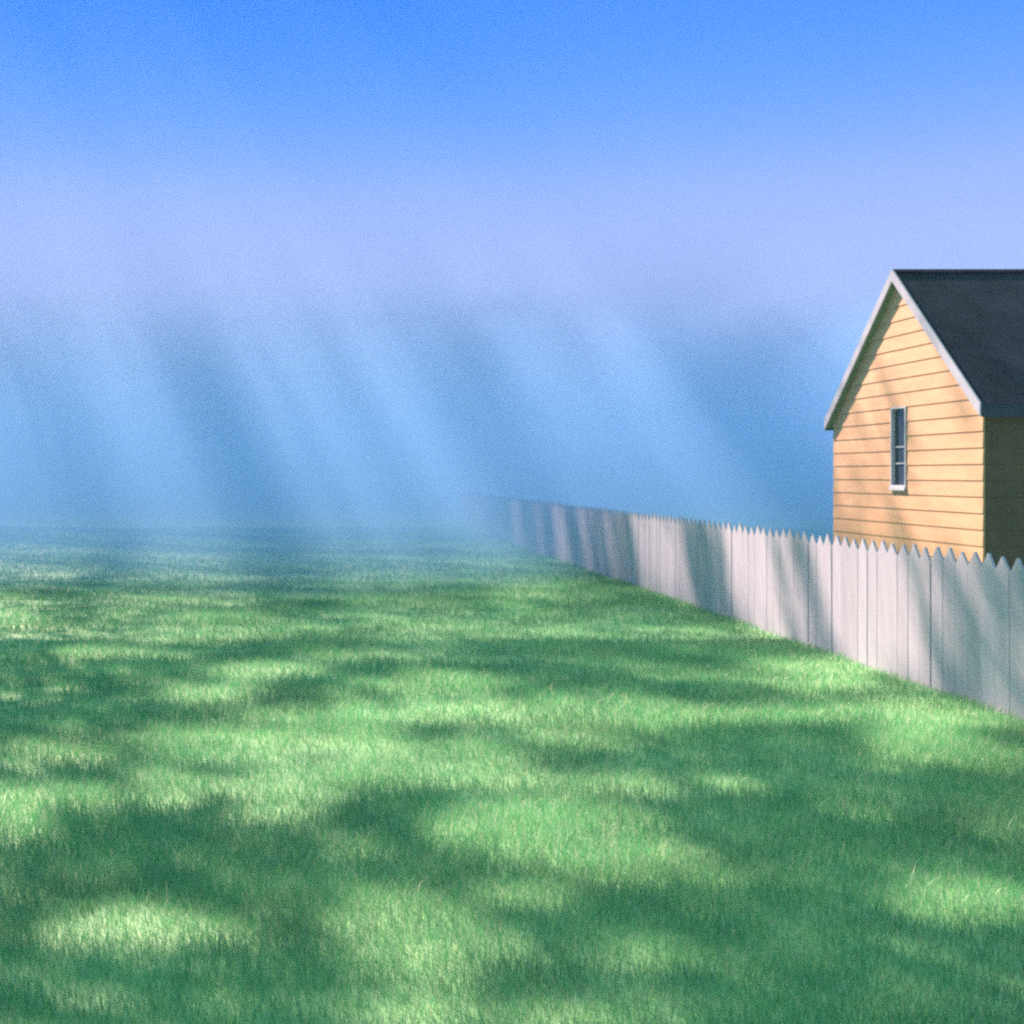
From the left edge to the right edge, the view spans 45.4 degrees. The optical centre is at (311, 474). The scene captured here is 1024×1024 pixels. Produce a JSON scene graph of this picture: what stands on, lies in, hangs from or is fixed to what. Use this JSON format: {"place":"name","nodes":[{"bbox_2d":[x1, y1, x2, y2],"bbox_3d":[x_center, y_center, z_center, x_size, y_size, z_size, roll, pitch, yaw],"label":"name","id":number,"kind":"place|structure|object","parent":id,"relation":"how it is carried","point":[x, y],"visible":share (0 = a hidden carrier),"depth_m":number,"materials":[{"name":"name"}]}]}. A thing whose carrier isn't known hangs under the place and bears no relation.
{"place":"outdoors","nodes":[
{"label":"outdoors","id":0,"kind":"place"},
{"bbox_2d":[0,488,1023,1023],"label":"lawn","id":1,"kind":"structure","parent":0,"point":[434,508],"depth_m":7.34,"materials":[{"name":"plant"}]},
{"bbox_2d":[459,492,1023,720],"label":"picket fence","id":2,"kind":"object","parent":1,"relation":"on","point":[947,623],"visible":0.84,"depth_m":12.11,"materials":[{"name":"white paint"}]},
{"bbox_2d":[824,269,1023,569],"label":"wooden house","id":3,"kind":"structure","parent":1,"relation":"on","point":[924,419],"depth_m":15.94,"materials":[{"name":"beige wood"}]},
{"bbox_2d":[889,406,907,489],"bbox_3d":[8.215,-0.359,16.605,0.170,1.158,0.436,0,0,0],"label":"window","id":4,"kind":"structure","parent":3,"relation":"in","point":[898,423],"depth_m":16.70,"materials":[{"name":"paint"}]},
{"bbox_2d":[0,0,1023,487],"label":"sky","id":5,"kind":"structure","parent":0,"point":[244,243],"materials":[{"name":"blue"}]}
]}

